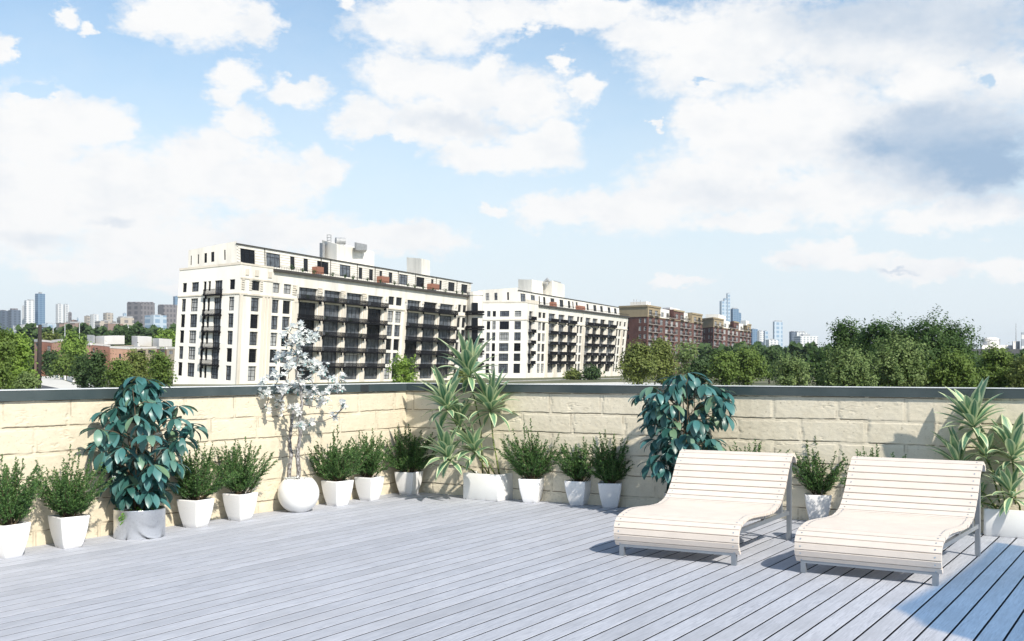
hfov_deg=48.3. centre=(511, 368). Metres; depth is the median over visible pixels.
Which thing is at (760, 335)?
tower
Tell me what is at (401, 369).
tree
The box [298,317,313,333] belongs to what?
window
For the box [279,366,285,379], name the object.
window
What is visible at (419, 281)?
window
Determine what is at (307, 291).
window
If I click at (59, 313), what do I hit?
tower
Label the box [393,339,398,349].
window
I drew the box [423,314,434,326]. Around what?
window
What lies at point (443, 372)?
window
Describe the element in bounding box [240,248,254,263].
window
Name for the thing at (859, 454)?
potted shrub
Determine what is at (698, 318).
window
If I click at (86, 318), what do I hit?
city block
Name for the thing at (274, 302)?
window
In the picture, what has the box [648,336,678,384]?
tree
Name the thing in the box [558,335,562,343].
window
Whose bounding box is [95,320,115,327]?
city block
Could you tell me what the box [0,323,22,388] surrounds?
tree
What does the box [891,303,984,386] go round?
tree
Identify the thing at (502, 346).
window
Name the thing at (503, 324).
window
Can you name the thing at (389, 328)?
window
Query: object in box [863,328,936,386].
tree
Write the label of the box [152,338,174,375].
town house
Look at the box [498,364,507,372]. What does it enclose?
window
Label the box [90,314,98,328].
tower
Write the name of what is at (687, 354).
tree
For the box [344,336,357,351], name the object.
window
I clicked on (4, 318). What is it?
tower
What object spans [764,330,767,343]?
tower
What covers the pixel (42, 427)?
block wall
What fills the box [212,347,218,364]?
window
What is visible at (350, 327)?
window
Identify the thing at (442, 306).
window
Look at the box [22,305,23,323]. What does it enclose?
tower
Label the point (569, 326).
window
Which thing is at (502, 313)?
window
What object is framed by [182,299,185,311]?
window
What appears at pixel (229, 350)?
window
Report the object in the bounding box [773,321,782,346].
tower
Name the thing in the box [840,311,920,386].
tree
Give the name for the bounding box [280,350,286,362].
window
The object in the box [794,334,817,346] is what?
city block
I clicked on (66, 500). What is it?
potted shrub
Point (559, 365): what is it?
window
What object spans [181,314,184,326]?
window
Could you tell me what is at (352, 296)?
window
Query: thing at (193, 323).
window
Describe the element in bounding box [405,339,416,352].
window
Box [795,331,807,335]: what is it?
city block
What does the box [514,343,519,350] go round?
window
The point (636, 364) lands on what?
tree
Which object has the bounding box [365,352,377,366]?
window
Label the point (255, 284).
window
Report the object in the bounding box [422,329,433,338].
window
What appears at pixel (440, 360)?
window
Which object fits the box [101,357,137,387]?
tree
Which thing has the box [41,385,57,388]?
side road
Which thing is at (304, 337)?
window
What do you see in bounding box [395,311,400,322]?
window
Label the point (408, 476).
potted shrub
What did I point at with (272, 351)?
window
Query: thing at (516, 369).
window
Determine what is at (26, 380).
bush
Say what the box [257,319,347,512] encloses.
flowering tree
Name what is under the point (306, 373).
window
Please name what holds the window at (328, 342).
in the apartment building at (240, 307)
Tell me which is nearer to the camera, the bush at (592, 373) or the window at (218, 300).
the window at (218, 300)
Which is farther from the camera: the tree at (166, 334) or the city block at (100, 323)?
the city block at (100, 323)
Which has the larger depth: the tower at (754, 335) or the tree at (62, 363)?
the tower at (754, 335)
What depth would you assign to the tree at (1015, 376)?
125.49 m
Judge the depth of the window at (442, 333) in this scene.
398.23 m
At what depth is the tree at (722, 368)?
230.58 m
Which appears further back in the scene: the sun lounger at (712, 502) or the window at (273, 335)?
the window at (273, 335)
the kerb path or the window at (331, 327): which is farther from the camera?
the kerb path
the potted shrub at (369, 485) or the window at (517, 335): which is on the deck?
the potted shrub at (369, 485)
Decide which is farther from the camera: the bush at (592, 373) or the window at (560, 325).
the window at (560, 325)
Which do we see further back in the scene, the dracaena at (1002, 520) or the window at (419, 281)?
the window at (419, 281)
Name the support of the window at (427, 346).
in the apartment building at (240, 307)
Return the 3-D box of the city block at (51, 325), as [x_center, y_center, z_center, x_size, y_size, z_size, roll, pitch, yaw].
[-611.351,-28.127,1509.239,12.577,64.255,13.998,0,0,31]
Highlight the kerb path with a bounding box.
[495,378,614,381]
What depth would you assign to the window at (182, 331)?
291.85 m
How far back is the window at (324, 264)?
328.29 m
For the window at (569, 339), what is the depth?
536.99 m
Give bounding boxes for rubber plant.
[79,376,208,539]
[628,372,736,497]
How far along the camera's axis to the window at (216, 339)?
288.59 m
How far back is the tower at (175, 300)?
2602.74 m
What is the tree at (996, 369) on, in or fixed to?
on the ground at (763, 383)
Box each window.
[178,362,181,375]
[179,346,182,358]
[180,330,183,342]
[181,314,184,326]
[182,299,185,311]
[188,346,194,359]
[188,363,194,376]
[189,330,195,342]
[190,314,196,326]
[191,298,197,310]
[192,282,198,291]
[211,364,217,378]
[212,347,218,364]
[213,333,219,347]
[214,297,221,312]
[214,316,220,330]
[215,280,221,293]
[226,365,230,379]
[227,348,231,361]
[228,313,233,327]
[228,331,232,344]
[229,297,233,309]
[230,279,234,288]
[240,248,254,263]
[248,366,254,380]
[249,332,256,344]
[249,349,255,362]
[250,314,257,328]
[251,297,257,311]
[252,281,258,290]
[266,252,279,267]
[269,349,275,362]
[269,366,274,379]
[270,333,276,345]
[271,316,276,329]
[272,299,277,312]
[273,283,278,292]
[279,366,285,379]
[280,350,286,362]
[281,333,287,345]
[282,316,288,329]
[283,300,289,313]
[284,284,290,293]
[295,368,311,379]
[296,352,312,365]
[298,302,314,318]
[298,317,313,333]
[299,287,315,297]
[300,336,312,349]
[317,261,327,273]
[320,366,334,379]
[321,350,335,365]
[322,335,336,350]
[323,319,337,334]
[324,290,339,301]
[324,304,338,320]
[340,264,349,276]
[343,368,356,378]
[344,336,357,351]
[344,351,357,366]
[345,321,358,336]
[346,306,359,321]
[347,293,360,303]
[364,368,376,378]
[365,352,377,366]
[366,337,378,351]
[367,322,379,337]
[368,295,381,305]
[368,308,380,322]
[384,367,388,378]
[385,353,389,363]
[386,339,390,349]
[387,311,392,321]
[387,324,391,335]
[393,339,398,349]
[394,325,399,336]
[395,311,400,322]
[399,274,407,284]
[404,353,415,366]
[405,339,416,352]
[406,325,417,339]
[407,300,418,309]
[407,312,418,325]
[416,277,423,286]
[419,369,430,378]
[420,355,431,366]
[421,342,432,352]
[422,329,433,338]
[423,302,435,311]
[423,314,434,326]
[436,355,447,365]
[437,343,448,352]
[438,330,449,340]
[438,369,447,377]
[439,315,450,327]
[440,304,451,311]
[472,303,477,313]
[472,318,477,328]
[472,330,477,340]
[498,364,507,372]
[499,332,508,340]
[499,343,507,350]
[499,353,507,360]
[500,311,508,316]
[500,321,508,328]
[513,364,519,372]
[514,321,520,328]
[514,332,520,340]
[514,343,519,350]
[514,353,519,360]
[515,311,520,316]
[520,293,524,300]
[547,364,551,372]
[548,334,552,343]
[548,345,552,353]
[549,323,553,332]
[557,364,560,371]
[558,324,562,333]
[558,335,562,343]
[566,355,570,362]
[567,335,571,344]
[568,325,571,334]
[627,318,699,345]
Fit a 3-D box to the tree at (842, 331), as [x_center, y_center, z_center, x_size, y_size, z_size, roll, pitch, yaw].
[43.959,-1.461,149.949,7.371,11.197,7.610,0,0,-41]
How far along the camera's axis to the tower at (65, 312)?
2522.53 m
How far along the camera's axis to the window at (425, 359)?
386.45 m
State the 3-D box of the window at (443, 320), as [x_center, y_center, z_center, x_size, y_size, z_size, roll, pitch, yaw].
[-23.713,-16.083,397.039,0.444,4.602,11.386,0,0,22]
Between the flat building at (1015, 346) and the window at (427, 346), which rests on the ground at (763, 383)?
the flat building at (1015, 346)
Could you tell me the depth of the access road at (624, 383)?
304.51 m
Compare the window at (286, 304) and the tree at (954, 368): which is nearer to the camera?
the tree at (954, 368)
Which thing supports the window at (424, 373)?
in the apartment building at (240, 307)
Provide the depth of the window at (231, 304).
287.25 m
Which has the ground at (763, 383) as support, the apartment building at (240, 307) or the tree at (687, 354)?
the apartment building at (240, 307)
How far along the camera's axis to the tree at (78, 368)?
203.99 m
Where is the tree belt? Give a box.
[10,321,1023,379]
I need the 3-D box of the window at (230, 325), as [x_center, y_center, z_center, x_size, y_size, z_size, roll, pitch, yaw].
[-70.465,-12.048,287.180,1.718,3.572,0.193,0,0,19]
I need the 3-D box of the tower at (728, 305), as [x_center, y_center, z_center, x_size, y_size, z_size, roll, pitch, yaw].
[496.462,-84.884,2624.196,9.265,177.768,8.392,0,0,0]
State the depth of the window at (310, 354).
317.96 m
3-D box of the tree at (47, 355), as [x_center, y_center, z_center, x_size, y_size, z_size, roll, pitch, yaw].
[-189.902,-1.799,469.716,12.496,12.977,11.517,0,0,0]
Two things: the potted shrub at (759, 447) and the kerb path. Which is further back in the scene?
the kerb path
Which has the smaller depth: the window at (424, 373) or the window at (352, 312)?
the window at (352, 312)
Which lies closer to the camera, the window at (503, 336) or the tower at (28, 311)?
the window at (503, 336)
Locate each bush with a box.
[3,371,42,388]
[37,329,61,340]
[451,369,473,382]
[562,365,584,379]
[579,362,605,379]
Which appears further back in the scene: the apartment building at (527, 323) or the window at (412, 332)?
the apartment building at (527, 323)
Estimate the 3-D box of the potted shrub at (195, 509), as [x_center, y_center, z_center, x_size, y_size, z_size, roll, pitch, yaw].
[-3.168,1.162,11.567,0.847,0.876,0.734,0,0,0]
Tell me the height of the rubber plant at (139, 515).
1.528 m
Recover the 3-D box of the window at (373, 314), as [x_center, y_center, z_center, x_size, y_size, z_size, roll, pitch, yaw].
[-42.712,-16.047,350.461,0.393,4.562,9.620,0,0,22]
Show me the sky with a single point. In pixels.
(811, 164)
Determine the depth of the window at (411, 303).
374.56 m
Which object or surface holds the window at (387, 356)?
in the apartment building at (240, 307)
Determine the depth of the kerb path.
380.82 m
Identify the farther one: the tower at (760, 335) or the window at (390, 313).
the tower at (760, 335)
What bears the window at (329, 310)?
in the apartment building at (240, 307)
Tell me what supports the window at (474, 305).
in the apartment building at (240, 307)
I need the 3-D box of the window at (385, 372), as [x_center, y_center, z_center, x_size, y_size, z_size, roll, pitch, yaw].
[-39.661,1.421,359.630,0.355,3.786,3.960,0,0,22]
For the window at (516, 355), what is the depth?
483.18 m
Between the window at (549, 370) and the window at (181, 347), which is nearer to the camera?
the window at (181, 347)
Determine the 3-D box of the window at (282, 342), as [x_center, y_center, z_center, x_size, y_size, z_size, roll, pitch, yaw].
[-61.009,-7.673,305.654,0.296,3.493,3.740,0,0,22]
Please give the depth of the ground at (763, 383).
305.43 m
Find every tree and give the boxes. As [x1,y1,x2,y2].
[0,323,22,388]
[2,328,40,388]
[41,349,61,377]
[46,353,78,378]
[55,329,93,375]
[66,353,90,387]
[78,345,112,387]
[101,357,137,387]
[110,326,135,345]
[122,342,151,381]
[144,347,177,386]
[152,326,175,346]
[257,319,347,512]
[384,350,418,382]
[614,337,661,384]
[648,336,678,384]
[673,339,699,379]
[683,354,712,382]
[704,350,742,384]
[731,342,772,385]
[760,344,786,383]
[768,350,815,385]
[804,342,829,385]
[808,338,881,386]
[819,316,868,368]
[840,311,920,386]
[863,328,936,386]
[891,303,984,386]
[919,343,987,386]
[975,340,1016,387]
[1003,353,1023,387]
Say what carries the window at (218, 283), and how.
in the apartment building at (240, 307)
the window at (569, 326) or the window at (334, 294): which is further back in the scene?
the window at (569, 326)
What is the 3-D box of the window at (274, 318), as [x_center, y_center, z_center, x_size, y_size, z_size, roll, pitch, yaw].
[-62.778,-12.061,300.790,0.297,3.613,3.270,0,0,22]
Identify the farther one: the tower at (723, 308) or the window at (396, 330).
the tower at (723, 308)
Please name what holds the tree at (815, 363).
on the ground at (763, 383)
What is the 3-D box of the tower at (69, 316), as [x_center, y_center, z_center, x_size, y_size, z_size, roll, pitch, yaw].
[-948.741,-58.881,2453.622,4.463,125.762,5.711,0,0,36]
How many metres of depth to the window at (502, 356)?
484.24 m
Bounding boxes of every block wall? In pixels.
[0,383,406,547]
[406,383,1023,532]
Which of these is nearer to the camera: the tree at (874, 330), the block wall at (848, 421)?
the block wall at (848, 421)
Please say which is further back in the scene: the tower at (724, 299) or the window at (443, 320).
the tower at (724, 299)
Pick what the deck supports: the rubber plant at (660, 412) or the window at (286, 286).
the rubber plant at (660, 412)
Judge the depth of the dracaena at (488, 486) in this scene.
13.84 m
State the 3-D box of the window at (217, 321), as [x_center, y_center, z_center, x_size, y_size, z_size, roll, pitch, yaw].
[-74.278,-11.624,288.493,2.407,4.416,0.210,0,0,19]
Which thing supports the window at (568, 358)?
in the apartment building at (527, 323)
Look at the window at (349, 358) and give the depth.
339.42 m
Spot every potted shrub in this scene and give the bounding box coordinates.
[0,454,53,558]
[31,444,114,548]
[168,440,241,527]
[200,437,277,520]
[307,425,374,505]
[342,428,398,500]
[380,424,437,494]
[496,418,567,502]
[546,436,603,505]
[574,431,633,507]
[726,439,792,468]
[792,438,846,519]
[834,444,906,485]
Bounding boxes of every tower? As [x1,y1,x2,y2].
[0,310,7,331]
[8,308,20,330]
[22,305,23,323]
[24,299,33,323]
[35,292,44,325]
[56,303,62,322]
[63,304,68,322]
[68,312,71,321]
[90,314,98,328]
[103,312,112,320]
[127,302,154,327]
[145,314,166,329]
[158,304,176,328]
[173,296,177,305]
[720,301,725,315]
[723,298,726,320]
[726,293,729,320]
[730,308,738,321]
[751,328,757,344]
[757,330,763,345]
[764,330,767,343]
[765,339,778,346]
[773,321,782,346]
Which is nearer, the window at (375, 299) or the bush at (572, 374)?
the window at (375, 299)
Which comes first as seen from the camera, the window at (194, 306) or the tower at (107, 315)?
the window at (194, 306)
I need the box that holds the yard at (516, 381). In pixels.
[411,378,671,383]
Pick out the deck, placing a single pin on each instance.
(420, 566)
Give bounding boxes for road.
[41,376,78,387]
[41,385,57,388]
[535,382,659,384]
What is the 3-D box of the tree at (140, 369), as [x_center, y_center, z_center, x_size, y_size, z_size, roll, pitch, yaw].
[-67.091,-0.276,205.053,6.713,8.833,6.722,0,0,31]
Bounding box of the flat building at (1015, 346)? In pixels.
[972,332,1023,354]
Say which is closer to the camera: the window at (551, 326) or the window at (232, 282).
the window at (232, 282)
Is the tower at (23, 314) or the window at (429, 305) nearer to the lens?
the window at (429, 305)
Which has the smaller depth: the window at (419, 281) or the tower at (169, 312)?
the window at (419, 281)
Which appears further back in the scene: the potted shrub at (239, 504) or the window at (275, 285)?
the window at (275, 285)
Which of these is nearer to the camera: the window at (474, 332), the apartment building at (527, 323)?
the window at (474, 332)
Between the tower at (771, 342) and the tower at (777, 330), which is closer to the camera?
the tower at (771, 342)
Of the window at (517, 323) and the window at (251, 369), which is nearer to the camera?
the window at (251, 369)
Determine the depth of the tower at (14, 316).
2256.54 m
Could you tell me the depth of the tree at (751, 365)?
234.45 m
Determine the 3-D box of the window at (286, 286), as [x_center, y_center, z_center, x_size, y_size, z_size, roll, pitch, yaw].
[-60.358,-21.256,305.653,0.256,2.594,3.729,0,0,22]
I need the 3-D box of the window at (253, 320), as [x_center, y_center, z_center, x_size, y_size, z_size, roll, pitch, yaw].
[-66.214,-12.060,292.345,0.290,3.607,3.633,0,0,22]
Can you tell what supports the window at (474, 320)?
in the apartment building at (240, 307)
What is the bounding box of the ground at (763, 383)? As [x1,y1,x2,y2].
[1,374,1013,388]
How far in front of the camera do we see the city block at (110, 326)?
1303.83 m
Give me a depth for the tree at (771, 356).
298.29 m
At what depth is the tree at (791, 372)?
174.57 m
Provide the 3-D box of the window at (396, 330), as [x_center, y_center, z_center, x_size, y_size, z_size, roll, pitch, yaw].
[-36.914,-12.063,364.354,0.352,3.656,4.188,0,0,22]
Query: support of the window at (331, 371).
in the apartment building at (240, 307)
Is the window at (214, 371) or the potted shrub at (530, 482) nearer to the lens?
the potted shrub at (530, 482)
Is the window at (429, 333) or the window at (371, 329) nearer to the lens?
the window at (371, 329)
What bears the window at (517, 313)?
in the apartment building at (527, 323)
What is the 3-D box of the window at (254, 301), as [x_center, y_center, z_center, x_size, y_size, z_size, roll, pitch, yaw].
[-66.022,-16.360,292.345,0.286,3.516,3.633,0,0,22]
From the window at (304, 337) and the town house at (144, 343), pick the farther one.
the town house at (144, 343)
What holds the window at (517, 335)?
in the apartment building at (527, 323)
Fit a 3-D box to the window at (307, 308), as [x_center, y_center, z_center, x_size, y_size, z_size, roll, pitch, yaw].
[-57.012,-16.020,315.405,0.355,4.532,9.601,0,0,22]
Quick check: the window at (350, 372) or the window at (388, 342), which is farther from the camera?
the window at (388, 342)
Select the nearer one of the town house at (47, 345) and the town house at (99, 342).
the town house at (99, 342)
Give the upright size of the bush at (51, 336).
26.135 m
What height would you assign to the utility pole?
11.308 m
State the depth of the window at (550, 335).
512.46 m
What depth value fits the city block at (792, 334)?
2303.66 m
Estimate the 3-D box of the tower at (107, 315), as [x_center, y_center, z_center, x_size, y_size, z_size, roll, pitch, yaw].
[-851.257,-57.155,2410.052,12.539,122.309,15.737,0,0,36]
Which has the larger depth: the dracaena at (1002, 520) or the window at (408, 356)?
the window at (408, 356)
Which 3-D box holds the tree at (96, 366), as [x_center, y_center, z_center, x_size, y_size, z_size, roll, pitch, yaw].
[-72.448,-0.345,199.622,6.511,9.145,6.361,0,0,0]
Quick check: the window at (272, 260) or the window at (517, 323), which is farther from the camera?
the window at (517, 323)
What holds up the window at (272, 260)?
in the apartment building at (240, 307)
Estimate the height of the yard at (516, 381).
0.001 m
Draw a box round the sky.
[0,0,1023,348]
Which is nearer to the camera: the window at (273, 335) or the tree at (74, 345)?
the window at (273, 335)
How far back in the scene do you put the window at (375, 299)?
350.83 m
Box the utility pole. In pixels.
[33,325,46,388]
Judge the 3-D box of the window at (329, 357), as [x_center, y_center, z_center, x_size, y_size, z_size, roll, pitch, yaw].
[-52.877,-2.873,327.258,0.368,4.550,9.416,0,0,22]
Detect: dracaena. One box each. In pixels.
[416,331,518,500]
[928,376,1023,537]
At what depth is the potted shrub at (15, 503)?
9.68 m
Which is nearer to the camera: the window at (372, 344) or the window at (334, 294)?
the window at (334, 294)
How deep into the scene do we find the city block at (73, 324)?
1713.54 m
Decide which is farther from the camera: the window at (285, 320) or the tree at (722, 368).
the window at (285, 320)
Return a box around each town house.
[34,339,51,375]
[52,339,66,375]
[86,335,124,368]
[110,336,156,375]
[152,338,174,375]
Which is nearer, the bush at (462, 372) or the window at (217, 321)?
the bush at (462, 372)
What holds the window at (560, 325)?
in the apartment building at (527, 323)
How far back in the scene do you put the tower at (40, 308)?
2304.35 m
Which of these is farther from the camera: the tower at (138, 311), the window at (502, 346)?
the tower at (138, 311)
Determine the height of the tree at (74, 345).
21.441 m
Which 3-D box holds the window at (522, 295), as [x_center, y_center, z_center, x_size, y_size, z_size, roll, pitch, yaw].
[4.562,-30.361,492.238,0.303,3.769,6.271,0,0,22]
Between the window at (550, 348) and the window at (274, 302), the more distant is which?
the window at (550, 348)
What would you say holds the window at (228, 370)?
in the apartment building at (240, 307)
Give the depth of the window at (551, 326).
512.21 m
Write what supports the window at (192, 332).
in the apartment building at (240, 307)
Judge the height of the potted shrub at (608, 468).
0.897 m
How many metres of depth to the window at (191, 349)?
290.85 m
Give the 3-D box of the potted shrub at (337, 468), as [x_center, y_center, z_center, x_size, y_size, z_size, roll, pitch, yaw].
[-2.064,1.127,13.372,0.919,0.946,0.785,0,0,0]
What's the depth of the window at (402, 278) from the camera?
371.91 m
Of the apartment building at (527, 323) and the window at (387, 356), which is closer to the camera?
the window at (387, 356)
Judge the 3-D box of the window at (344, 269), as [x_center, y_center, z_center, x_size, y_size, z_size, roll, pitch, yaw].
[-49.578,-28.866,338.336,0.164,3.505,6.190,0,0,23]
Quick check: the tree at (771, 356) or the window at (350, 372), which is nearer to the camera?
the tree at (771, 356)
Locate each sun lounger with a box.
[614,449,796,565]
[794,456,985,585]
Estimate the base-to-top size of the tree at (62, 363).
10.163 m
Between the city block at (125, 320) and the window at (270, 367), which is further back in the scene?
the city block at (125, 320)
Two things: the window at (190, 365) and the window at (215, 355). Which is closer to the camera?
the window at (215, 355)
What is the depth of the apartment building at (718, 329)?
885.12 m
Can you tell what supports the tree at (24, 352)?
on the ground at (763, 383)
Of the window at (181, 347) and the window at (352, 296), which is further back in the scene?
the window at (352, 296)
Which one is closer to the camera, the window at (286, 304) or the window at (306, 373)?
the window at (286, 304)
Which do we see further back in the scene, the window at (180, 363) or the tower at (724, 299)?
the tower at (724, 299)
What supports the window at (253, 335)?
in the apartment building at (240, 307)
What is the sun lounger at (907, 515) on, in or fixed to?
on the deck
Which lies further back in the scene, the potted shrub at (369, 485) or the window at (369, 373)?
the window at (369, 373)
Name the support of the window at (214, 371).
in the apartment building at (240, 307)
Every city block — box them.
[13,324,37,333]
[42,323,55,328]
[56,322,88,328]
[84,315,89,325]
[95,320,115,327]
[104,323,122,330]
[117,316,133,324]
[789,331,795,343]
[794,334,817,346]
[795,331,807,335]
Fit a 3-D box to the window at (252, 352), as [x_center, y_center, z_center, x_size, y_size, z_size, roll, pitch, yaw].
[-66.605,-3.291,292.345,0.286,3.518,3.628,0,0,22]
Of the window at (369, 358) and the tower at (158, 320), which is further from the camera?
the tower at (158, 320)
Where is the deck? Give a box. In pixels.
[0,492,1023,640]
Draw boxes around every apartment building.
[173,234,483,384]
[478,277,629,377]
[619,299,702,374]
[702,314,751,348]
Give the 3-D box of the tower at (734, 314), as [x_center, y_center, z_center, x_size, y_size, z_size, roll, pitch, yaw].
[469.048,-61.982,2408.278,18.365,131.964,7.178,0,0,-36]
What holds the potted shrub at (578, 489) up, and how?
on the deck
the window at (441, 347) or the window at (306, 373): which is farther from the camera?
the window at (441, 347)
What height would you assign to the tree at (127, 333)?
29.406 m
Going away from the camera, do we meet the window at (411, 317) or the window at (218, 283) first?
the window at (218, 283)
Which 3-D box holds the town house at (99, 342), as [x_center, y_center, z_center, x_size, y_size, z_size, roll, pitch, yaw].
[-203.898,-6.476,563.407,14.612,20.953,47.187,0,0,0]
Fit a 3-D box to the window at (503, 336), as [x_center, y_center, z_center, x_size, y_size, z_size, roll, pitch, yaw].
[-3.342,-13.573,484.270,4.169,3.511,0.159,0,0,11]
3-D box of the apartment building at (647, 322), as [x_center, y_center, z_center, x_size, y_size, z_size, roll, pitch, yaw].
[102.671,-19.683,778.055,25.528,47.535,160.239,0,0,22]
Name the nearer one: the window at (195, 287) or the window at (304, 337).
the window at (195, 287)
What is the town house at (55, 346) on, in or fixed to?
on the ground at (763, 383)
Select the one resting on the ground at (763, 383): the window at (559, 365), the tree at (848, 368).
the tree at (848, 368)
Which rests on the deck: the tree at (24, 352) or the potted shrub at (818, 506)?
the potted shrub at (818, 506)
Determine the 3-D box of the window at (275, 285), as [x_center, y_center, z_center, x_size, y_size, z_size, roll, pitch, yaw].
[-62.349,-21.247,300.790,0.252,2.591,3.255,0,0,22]
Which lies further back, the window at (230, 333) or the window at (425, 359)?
the window at (425, 359)
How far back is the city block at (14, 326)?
1308.55 m
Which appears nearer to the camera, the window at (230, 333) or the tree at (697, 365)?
the tree at (697, 365)
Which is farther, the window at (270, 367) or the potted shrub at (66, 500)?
the window at (270, 367)

